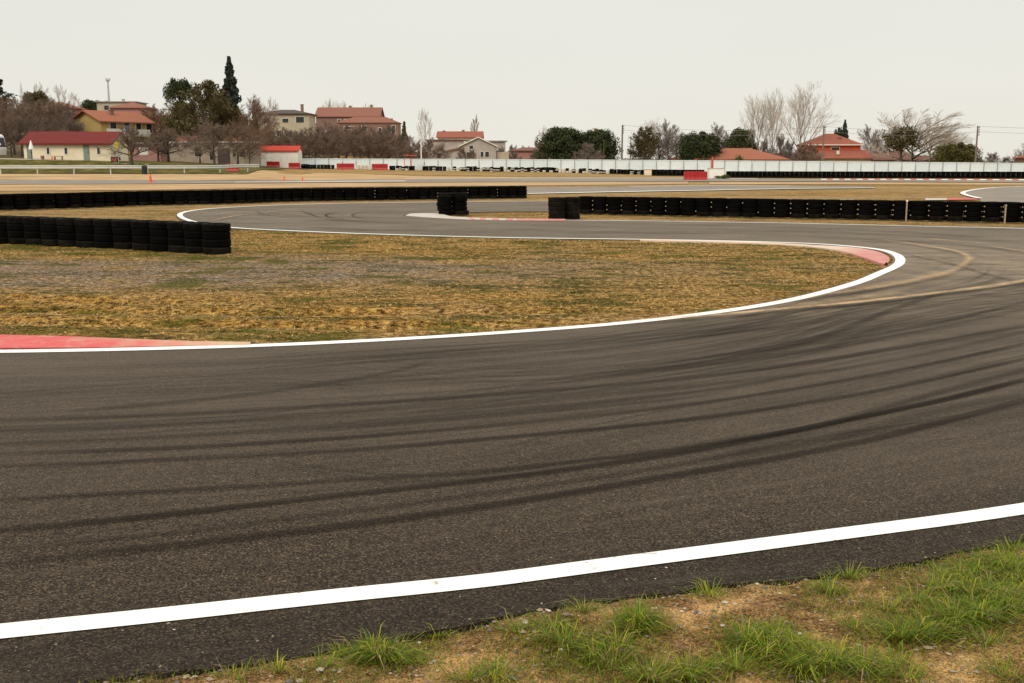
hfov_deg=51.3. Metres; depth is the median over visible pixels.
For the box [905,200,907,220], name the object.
stake
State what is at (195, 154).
window
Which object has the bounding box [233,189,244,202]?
tyre stack
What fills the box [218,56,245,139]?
cypress tree
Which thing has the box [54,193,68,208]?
tyre stack
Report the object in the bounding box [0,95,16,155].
bare tree
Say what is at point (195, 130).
bare tree
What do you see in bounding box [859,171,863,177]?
tyre stack
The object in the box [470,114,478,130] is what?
poplar tree
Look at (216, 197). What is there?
tyre stack
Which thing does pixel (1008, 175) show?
tyre stack
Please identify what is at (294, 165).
water barrier
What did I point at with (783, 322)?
rubber mark
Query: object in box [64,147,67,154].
window
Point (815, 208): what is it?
tyre stack
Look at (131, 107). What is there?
hill house
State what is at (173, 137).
bare tree
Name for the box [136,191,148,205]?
tyre stack
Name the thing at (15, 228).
tyre stack
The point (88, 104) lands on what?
evergreen tree
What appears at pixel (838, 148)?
red house
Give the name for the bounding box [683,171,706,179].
water barrier
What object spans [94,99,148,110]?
hill house
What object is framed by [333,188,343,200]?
tyre stack
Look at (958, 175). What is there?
tyre stack
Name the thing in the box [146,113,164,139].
bare tree
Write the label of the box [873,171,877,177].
tyre stack
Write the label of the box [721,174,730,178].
bush
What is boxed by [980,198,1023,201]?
road
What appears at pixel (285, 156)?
cabin
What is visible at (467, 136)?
roof
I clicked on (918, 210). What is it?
tyre stack
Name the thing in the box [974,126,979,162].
utility pole
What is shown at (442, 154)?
bare tree
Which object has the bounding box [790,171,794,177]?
tyre stack
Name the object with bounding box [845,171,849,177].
tyre stack
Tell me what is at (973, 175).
tyre stack
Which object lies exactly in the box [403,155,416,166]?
red shelter
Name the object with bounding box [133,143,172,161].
shed
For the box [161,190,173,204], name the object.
tyre stack
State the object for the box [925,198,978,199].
kerb
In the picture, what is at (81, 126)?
bare tree
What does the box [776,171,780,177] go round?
tyre stack
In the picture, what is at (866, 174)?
tyre stack
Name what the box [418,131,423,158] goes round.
lamp post
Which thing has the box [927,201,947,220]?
tyre stack
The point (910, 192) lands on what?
ground
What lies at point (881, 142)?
bare tree
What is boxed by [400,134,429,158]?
bare tree
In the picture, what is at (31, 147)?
closed parasol
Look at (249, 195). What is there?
tyre stack
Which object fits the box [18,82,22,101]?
minaret
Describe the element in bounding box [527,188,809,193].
white line
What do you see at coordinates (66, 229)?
tyre stack
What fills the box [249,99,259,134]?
conifer tree
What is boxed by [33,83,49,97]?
bare tree
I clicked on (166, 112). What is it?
bare tree
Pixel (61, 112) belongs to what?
bare tree
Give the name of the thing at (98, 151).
window
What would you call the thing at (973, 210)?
tyre stack
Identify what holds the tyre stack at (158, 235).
on the infield
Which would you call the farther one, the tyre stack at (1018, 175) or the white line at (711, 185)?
the tyre stack at (1018, 175)
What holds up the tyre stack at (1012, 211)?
on the ground at (910, 192)
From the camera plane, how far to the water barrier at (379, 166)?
183.33 m
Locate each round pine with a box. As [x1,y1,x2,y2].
[530,125,587,160]
[580,129,623,159]
[932,142,982,163]
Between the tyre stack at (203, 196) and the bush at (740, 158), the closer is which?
the tyre stack at (203, 196)
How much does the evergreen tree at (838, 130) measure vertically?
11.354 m
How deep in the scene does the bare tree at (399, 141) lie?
213.96 m
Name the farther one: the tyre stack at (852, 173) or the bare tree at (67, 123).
the bare tree at (67, 123)
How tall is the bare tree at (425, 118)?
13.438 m
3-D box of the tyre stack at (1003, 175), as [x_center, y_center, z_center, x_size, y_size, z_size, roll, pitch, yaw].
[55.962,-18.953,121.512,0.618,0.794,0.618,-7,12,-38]
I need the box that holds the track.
[0,201,1023,682]
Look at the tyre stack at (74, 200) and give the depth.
42.68 m
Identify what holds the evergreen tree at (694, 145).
on the ground at (910, 192)
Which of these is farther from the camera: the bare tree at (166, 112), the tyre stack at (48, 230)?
the bare tree at (166, 112)
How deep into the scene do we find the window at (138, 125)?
171.53 m
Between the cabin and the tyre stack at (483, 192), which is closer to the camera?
the tyre stack at (483, 192)
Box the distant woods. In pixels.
[413,154,986,161]
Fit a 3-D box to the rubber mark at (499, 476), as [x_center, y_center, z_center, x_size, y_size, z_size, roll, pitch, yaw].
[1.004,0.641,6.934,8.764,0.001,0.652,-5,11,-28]
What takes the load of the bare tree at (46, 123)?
on the grass bank
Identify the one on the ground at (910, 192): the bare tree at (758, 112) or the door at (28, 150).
the bare tree at (758, 112)
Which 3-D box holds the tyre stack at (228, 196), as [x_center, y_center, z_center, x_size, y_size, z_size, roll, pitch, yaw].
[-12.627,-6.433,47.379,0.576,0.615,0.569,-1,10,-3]
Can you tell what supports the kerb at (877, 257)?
on the infield
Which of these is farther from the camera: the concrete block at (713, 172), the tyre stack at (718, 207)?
the concrete block at (713, 172)
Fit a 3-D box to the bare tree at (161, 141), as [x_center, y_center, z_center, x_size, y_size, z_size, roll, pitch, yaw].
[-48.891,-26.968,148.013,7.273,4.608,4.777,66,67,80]
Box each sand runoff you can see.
[0,170,520,179]
[0,182,687,190]
[709,182,1023,184]
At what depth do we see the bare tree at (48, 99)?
195.85 m
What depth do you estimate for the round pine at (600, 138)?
220.34 m
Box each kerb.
[0,335,250,348]
[405,213,564,220]
[640,239,889,265]
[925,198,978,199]
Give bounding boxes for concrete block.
[644,169,651,174]
[707,168,724,177]
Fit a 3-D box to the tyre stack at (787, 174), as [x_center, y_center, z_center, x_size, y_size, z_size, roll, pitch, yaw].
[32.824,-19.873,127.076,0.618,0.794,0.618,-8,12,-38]
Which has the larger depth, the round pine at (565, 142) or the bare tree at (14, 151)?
the round pine at (565, 142)
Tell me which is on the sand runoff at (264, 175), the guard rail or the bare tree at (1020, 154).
the guard rail
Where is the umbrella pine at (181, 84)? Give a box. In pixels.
[162,77,200,102]
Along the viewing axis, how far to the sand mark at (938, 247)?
19.84 m
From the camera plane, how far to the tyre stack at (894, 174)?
124.48 m
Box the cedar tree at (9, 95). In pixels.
[0,79,45,146]
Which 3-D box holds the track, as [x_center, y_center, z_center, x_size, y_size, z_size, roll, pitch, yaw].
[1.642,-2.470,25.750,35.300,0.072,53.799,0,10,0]
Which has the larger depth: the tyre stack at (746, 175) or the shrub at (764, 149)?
the shrub at (764, 149)
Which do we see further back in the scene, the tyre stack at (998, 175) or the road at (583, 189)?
the tyre stack at (998, 175)
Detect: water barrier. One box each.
[227,164,238,170]
[267,161,279,166]
[289,163,299,168]
[337,163,353,168]
[372,164,387,169]
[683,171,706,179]
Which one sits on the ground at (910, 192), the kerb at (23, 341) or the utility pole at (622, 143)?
the utility pole at (622, 143)
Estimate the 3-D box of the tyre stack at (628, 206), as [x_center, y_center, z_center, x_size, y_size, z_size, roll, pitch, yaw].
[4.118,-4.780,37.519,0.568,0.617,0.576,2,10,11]
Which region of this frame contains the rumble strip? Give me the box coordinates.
[821,179,1023,179]
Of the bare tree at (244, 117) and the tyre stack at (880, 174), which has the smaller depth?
the tyre stack at (880, 174)
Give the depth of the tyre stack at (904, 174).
124.23 m
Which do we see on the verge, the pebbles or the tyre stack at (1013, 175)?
the pebbles
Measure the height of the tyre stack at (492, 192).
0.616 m
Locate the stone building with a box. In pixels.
[169,136,260,165]
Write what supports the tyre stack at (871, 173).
on the ground at (910, 192)
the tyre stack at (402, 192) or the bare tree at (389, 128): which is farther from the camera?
the bare tree at (389, 128)
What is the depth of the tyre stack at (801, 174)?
126.60 m
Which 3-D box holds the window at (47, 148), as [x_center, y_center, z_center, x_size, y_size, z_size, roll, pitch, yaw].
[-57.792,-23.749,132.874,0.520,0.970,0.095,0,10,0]
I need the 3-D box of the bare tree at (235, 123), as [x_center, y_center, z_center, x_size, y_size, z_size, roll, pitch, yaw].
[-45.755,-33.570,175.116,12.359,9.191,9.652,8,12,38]
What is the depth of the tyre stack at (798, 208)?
34.96 m
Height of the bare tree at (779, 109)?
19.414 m
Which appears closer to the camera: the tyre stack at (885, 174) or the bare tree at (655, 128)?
the tyre stack at (885, 174)
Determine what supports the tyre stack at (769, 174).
on the ground at (910, 192)
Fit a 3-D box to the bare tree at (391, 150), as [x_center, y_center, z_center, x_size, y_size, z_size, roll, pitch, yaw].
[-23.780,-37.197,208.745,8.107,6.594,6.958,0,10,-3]
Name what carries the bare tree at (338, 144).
on the ground at (910, 192)
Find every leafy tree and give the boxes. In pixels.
[162,99,201,140]
[163,79,249,140]
[628,126,661,159]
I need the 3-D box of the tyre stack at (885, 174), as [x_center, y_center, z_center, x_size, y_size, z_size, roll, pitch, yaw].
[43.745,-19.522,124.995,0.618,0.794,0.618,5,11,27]
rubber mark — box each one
[37,380,1022,527]
[54,347,1004,452]
[62,391,965,496]
[80,366,991,463]
[87,331,984,416]
[131,405,1012,550]
[716,298,946,331]
[753,328,918,360]
[819,281,988,336]
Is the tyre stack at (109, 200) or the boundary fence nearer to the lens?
the tyre stack at (109, 200)
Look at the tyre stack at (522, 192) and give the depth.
54.47 m
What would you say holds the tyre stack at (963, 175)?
on the ground at (910, 192)
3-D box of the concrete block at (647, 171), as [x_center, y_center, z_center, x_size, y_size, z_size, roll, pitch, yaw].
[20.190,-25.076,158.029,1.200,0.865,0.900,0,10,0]
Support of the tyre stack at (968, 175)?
on the ground at (910, 192)
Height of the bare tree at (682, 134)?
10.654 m
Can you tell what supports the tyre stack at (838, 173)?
on the ground at (910, 192)
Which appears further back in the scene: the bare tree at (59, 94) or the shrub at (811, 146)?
the bare tree at (59, 94)
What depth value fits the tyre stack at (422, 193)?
52.49 m
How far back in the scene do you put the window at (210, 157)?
165.48 m
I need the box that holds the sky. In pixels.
[0,0,1023,162]
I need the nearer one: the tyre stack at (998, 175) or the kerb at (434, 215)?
the kerb at (434, 215)
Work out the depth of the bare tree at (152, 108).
210.09 m
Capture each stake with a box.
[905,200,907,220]
[1004,205,1006,223]
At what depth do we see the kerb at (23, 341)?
10.60 m
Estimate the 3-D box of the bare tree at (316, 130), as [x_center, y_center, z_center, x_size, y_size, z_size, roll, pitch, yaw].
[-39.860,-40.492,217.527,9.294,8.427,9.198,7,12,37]
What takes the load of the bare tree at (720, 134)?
on the ground at (910, 192)
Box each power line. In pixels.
[626,125,823,130]
[629,130,822,134]
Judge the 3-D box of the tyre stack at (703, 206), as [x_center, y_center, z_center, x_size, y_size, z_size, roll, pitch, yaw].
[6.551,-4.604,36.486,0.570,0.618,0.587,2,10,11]
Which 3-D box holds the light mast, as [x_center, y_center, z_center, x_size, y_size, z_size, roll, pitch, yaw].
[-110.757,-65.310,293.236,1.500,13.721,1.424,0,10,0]
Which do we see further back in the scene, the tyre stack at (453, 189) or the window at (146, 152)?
the window at (146, 152)
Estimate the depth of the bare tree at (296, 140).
207.88 m
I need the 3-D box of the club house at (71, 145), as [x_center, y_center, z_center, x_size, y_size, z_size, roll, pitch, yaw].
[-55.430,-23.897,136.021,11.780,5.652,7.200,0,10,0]
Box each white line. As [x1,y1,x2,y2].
[0,199,904,352]
[0,220,1023,637]
[267,180,404,181]
[416,178,756,178]
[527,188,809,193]
[629,185,754,186]
[960,186,1019,197]
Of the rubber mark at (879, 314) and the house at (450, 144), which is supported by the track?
the rubber mark at (879, 314)
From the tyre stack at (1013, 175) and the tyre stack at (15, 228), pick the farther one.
the tyre stack at (1013, 175)
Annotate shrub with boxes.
[456,147,469,158]
[464,149,477,158]
[509,151,523,158]
[527,149,537,159]
[567,141,605,160]
[759,139,773,153]
[768,133,785,155]
[780,138,799,160]
[790,144,817,160]
[802,141,826,160]
[977,155,986,162]
[983,152,1002,162]
[1000,157,1013,162]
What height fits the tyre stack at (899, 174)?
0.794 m
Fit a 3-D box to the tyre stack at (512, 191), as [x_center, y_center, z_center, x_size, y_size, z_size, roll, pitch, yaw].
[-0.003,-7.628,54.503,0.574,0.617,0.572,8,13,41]
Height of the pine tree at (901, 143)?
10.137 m
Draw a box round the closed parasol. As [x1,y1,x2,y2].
[29,140,33,156]
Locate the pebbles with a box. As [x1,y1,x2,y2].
[14,523,1023,682]
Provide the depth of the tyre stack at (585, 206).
37.90 m
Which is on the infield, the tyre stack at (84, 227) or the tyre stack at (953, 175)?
the tyre stack at (84, 227)
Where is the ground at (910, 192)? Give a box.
[0,155,1023,329]
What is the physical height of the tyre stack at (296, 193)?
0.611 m
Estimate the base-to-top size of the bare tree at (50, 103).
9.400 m
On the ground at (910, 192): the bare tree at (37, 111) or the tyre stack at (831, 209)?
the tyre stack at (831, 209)
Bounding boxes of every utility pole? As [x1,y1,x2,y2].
[621,125,623,159]
[821,126,825,160]
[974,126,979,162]
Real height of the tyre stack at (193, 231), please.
0.614 m
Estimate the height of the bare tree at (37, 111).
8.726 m
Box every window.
[46,147,50,154]
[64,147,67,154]
[96,147,100,154]
[109,122,116,128]
[135,123,141,129]
[139,147,147,154]
[146,124,151,132]
[194,146,201,156]
[209,151,213,160]
[282,118,288,122]
[295,116,304,122]
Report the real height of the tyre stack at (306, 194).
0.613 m
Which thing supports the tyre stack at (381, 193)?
on the ground at (910, 192)
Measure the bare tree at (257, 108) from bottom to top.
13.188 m
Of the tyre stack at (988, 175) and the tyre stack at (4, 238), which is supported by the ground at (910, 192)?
the tyre stack at (988, 175)
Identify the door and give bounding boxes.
[26,145,32,158]
[83,145,89,159]
[217,148,229,162]
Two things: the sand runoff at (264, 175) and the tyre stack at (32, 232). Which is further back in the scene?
the sand runoff at (264, 175)
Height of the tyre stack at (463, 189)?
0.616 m
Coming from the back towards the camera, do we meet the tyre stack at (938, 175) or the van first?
the van
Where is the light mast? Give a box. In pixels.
[105,78,110,100]
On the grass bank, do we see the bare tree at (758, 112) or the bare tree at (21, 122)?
the bare tree at (21, 122)
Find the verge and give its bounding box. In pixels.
[108,542,1023,682]
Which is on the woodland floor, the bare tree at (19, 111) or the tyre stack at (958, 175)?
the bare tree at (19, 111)
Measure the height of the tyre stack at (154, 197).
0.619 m
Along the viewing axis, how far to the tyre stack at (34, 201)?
41.58 m
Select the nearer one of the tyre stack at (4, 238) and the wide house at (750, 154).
the tyre stack at (4, 238)
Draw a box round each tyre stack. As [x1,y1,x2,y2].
[0,194,13,209]
[0,215,12,243]
[7,216,33,243]
[13,193,27,209]
[22,216,44,244]
[26,193,41,208]
[40,193,54,208]
[40,217,66,245]
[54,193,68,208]
[56,218,77,246]
[67,192,81,207]
[74,218,100,247]
[78,192,92,207]
[92,192,103,206]
[93,219,115,247]
[103,192,114,206]
[111,191,125,205]
[111,219,137,249]
[124,191,136,205]
[130,220,157,250]
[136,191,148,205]
[148,191,161,204]
[149,220,171,251]
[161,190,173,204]
[167,221,193,252]
[173,190,185,204]
[183,222,210,253]
[186,190,198,204]
[198,190,210,203]
[202,223,230,254]
[210,190,222,203]
[222,190,233,203]
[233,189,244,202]
[244,189,254,202]
[254,189,262,202]
[263,189,271,201]
[271,189,280,201]
[280,188,290,201]
[291,188,301,201]
[301,188,311,200]
[312,188,322,200]
[322,188,333,200]
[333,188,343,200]
[344,188,354,200]
[355,187,365,199]
[365,187,375,199]
[376,187,386,199]
[386,187,397,199]
[397,187,407,199]
[408,187,417,199]
[418,187,427,199]
[428,187,438,198]
[436,193,453,214]
[438,187,448,192]
[449,187,458,192]
[452,193,468,214]
[459,187,468,198]
[469,186,478,198]
[478,186,487,198]
[488,186,497,198]
[498,186,507,198]
[508,186,517,197]
[517,186,526,197]
[548,197,564,218]
[564,197,579,218]
[578,196,592,213]
[592,196,607,213]
[607,197,621,213]
[621,197,636,214]
[636,197,650,214]
[650,197,665,214]
[665,197,681,215]
[680,197,695,215]
[695,198,711,215]
[710,198,726,216]
[725,198,742,216]
[735,171,739,177]
[740,171,744,177]
[741,198,758,216]
[744,171,748,177]
[749,171,753,177]
[753,171,757,177]
[757,198,774,216]
[758,171,762,177]
[767,171,771,177]
[773,199,790,217]
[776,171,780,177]
[785,171,789,177]
[789,199,807,217]
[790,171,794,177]
[794,171,798,177]
[799,171,803,177]
[806,199,824,217]
[808,171,812,177]
[813,171,817,177]
[817,171,821,177]
[822,171,826,177]
[823,199,841,218]
[831,171,835,177]
[836,171,840,177]
[840,200,858,218]
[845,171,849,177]
[850,171,854,177]
[856,200,875,218]
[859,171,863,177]
[864,171,868,177]
[869,171,873,177]
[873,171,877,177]
[874,200,893,219]
[878,171,882,177]
[883,171,887,177]
[888,171,892,177]
[891,200,910,219]
[892,171,897,177]
[897,171,901,177]
[902,171,906,177]
[907,171,911,177]
[909,200,929,220]
[912,171,916,177]
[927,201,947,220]
[931,172,935,177]
[936,172,940,178]
[941,172,945,178]
[945,201,965,220]
[946,172,950,178]
[951,172,955,178]
[956,172,960,178]
[960,172,965,178]
[963,201,984,221]
[965,172,970,178]
[970,172,975,178]
[975,172,980,178]
[980,172,985,178]
[982,201,1003,221]
[985,172,990,178]
[991,172,995,178]
[996,172,1000,178]
[1001,172,1005,178]
[1001,202,1022,221]
[1006,172,1010,178]
[1011,172,1015,178]
[1016,172,1020,178]
[1019,202,1023,222]
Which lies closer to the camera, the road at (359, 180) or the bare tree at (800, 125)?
the road at (359, 180)
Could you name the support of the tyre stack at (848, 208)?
on the ground at (910, 192)
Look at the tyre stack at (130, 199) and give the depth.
44.84 m
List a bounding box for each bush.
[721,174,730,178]
[733,154,743,160]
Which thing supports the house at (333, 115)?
on the woodland floor
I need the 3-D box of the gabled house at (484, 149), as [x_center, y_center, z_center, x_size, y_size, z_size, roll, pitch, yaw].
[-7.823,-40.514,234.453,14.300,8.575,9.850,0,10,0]
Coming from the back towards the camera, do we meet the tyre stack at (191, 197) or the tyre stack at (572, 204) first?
the tyre stack at (191, 197)
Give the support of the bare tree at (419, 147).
on the ground at (910, 192)
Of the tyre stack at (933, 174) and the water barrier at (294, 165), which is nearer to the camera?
the tyre stack at (933, 174)
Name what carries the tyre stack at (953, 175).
on the ground at (910, 192)
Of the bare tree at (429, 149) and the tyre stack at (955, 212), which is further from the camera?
the bare tree at (429, 149)
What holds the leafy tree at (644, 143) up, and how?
on the ground at (910, 192)
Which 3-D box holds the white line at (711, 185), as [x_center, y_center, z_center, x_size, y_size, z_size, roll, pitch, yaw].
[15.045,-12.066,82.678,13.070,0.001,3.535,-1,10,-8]
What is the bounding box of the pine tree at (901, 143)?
[881,125,922,161]
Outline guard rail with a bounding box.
[0,164,258,173]
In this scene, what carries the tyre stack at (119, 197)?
on the ground at (910, 192)
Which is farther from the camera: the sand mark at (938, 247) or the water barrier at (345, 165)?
the water barrier at (345, 165)
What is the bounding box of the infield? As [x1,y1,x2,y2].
[0,230,892,348]
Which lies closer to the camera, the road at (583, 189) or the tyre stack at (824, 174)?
the road at (583, 189)
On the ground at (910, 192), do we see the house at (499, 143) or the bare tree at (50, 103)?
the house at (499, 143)
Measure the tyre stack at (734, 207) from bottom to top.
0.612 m
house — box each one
[17,132,129,160]
[42,102,87,112]
[73,110,155,157]
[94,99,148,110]
[108,102,154,128]
[259,104,317,156]
[315,105,384,152]
[337,117,401,158]
[425,139,465,158]
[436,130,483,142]
[443,137,508,160]
[486,140,506,151]
[508,147,542,158]
[693,148,789,161]
[801,134,872,162]
[870,153,917,164]
[916,155,935,161]
[1012,155,1023,162]
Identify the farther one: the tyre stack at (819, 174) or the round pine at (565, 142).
the round pine at (565, 142)
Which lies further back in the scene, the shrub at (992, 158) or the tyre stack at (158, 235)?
the shrub at (992, 158)
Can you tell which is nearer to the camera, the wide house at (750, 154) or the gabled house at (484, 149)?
the wide house at (750, 154)
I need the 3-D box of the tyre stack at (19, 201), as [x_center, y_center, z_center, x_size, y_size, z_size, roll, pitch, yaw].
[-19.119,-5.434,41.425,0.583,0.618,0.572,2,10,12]
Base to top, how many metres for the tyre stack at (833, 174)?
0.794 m
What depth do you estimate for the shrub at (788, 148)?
227.75 m
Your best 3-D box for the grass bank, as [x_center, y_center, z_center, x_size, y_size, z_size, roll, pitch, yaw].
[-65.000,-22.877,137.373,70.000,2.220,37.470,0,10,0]
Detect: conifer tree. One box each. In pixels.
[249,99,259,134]
[398,121,414,158]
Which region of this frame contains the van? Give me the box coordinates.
[0,134,6,154]
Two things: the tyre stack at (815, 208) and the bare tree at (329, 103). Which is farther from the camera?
the bare tree at (329, 103)
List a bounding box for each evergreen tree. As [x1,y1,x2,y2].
[78,99,99,109]
[673,131,724,161]
[720,127,759,150]
[834,128,847,137]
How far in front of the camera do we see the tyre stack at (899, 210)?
33.75 m
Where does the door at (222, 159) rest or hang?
in the stone building
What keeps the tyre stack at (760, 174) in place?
on the ground at (910, 192)
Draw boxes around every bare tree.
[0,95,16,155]
[0,97,33,154]
[0,97,46,156]
[0,111,32,156]
[0,112,64,146]
[5,99,82,150]
[17,95,49,121]
[23,97,71,133]
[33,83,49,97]
[34,100,77,131]
[38,114,68,131]
[44,96,67,112]
[48,84,74,105]
[49,112,79,131]
[53,102,84,130]
[57,101,76,126]
[64,119,86,131]
[67,91,84,107]
[95,121,161,164]
[139,103,164,135]
[142,127,198,161]
[142,131,177,161]
[143,109,170,135]
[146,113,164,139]
[157,105,174,125]
[171,123,220,162]
[182,118,255,164]
[204,113,260,141]
[207,121,266,163]
[226,108,272,154]
[238,126,265,163]
[243,94,284,145]
[261,97,281,140]
[262,135,306,148]
[274,125,295,143]
[277,128,321,157]
[283,130,322,156]
[291,133,327,157]
[293,123,329,157]
[293,130,337,157]
[302,132,368,158]
[317,124,371,158]
[319,119,348,157]
[320,100,336,106]
[333,128,371,158]
[341,122,369,158]
[346,132,391,158]
[353,130,413,158]
[355,125,395,158]
[369,135,407,158]
[370,124,407,157]
[387,133,409,157]
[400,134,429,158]
[402,140,439,158]
[413,108,434,150]
[416,137,443,158]
[429,143,451,158]
[625,145,651,160]
[634,133,678,159]
[638,118,661,157]
[655,118,689,159]
[660,127,684,159]
[711,123,729,147]
[736,91,788,150]
[757,87,786,152]
[771,80,840,160]
[857,124,892,152]
[867,129,895,152]
[869,107,975,162]
[902,118,967,161]
[1007,144,1023,160]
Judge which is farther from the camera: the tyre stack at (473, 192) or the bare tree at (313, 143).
the bare tree at (313, 143)
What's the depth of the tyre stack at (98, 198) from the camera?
43.55 m
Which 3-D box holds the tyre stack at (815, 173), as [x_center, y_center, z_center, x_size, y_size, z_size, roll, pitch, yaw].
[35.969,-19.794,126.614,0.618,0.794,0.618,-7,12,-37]
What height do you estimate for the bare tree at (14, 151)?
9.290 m
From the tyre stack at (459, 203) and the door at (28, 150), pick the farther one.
the door at (28, 150)
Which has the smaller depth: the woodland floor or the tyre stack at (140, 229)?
the tyre stack at (140, 229)
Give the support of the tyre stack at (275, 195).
on the ground at (910, 192)
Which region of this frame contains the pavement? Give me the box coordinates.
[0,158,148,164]
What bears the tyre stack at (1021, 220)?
on the ground at (910, 192)
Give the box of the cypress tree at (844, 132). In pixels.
[840,119,848,138]
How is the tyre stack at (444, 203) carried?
on the ground at (910, 192)
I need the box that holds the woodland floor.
[0,133,336,169]
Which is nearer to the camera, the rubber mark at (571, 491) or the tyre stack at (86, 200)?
the rubber mark at (571, 491)
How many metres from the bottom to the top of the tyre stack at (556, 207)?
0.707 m
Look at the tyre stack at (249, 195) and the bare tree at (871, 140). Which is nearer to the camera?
the tyre stack at (249, 195)
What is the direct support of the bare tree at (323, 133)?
on the ground at (910, 192)
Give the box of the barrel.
[141,165,147,173]
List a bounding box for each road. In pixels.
[0,178,1023,183]
[527,186,874,192]
[965,186,1023,197]
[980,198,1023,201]
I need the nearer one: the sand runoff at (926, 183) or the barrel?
the sand runoff at (926, 183)
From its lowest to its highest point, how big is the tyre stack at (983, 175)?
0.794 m
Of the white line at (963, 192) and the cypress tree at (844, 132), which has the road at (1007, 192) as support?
the white line at (963, 192)
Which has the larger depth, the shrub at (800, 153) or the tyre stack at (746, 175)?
the shrub at (800, 153)
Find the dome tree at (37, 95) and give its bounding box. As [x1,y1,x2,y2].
[23,90,55,110]
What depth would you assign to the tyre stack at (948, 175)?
122.96 m
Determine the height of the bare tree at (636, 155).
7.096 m
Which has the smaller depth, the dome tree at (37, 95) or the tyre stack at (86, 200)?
the tyre stack at (86, 200)
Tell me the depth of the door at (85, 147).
132.87 m
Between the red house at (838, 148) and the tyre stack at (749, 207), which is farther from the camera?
the red house at (838, 148)
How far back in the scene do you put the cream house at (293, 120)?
241.24 m
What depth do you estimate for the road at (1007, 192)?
64.61 m
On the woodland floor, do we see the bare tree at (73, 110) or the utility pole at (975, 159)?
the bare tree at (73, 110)
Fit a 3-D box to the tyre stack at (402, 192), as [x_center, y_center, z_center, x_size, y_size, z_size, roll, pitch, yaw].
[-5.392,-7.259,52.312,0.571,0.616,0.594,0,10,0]
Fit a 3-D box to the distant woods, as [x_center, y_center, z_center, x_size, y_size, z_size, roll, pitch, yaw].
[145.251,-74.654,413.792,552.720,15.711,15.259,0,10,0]
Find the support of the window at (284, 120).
in the cream house at (293, 120)
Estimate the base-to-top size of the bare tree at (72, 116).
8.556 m
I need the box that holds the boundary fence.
[302,158,1023,175]
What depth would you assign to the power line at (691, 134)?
205.68 m
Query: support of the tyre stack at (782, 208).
on the ground at (910, 192)
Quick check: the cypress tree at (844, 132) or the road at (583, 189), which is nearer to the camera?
the road at (583, 189)
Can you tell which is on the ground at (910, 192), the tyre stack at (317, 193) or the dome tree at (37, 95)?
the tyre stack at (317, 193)
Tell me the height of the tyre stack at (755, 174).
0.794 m
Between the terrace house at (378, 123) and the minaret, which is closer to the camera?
the terrace house at (378, 123)
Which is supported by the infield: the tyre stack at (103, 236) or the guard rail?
the tyre stack at (103, 236)
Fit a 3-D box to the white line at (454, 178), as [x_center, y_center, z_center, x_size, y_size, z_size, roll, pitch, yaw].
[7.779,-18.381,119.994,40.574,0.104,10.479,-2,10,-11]
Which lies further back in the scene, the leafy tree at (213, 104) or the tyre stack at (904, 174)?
the leafy tree at (213, 104)
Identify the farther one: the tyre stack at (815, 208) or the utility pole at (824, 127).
the utility pole at (824, 127)
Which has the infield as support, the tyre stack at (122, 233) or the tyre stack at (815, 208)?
the tyre stack at (122, 233)
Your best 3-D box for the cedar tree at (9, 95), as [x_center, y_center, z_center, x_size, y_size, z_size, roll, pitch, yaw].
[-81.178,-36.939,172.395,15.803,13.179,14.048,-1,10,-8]
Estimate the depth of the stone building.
165.56 m
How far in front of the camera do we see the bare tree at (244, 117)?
168.40 m
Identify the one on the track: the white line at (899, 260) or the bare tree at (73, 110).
the white line at (899, 260)
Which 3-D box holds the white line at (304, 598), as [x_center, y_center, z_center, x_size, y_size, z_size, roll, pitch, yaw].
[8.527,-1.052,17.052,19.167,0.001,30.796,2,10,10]
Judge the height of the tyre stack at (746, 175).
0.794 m
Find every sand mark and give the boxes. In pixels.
[673,280,1022,317]
[866,244,970,288]
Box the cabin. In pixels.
[261,146,303,168]
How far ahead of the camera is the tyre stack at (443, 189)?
52.83 m
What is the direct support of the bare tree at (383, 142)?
on the ground at (910, 192)
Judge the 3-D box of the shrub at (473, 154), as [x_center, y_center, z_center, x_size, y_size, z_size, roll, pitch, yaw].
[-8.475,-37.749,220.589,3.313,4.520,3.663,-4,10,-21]
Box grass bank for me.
[0,156,284,173]
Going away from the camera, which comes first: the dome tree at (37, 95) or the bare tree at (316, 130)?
the bare tree at (316, 130)
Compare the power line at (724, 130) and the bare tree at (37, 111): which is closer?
the bare tree at (37, 111)
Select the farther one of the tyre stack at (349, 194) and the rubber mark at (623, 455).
the tyre stack at (349, 194)
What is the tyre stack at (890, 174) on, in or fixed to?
on the ground at (910, 192)
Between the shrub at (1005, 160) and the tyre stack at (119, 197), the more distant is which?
the shrub at (1005, 160)
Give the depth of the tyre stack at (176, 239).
21.55 m
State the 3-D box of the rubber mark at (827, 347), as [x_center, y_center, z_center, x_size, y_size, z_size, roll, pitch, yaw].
[2.167,0.157,9.661,9.545,0.001,0.252,-7,12,-37]
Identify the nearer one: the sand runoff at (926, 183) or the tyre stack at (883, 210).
the tyre stack at (883, 210)
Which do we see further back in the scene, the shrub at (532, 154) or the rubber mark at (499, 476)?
the shrub at (532, 154)
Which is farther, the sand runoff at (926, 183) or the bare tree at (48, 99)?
the bare tree at (48, 99)
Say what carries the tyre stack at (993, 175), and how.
on the ground at (910, 192)
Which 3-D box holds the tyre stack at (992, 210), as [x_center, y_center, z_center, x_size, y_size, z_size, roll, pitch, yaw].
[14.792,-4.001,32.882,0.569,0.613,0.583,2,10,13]

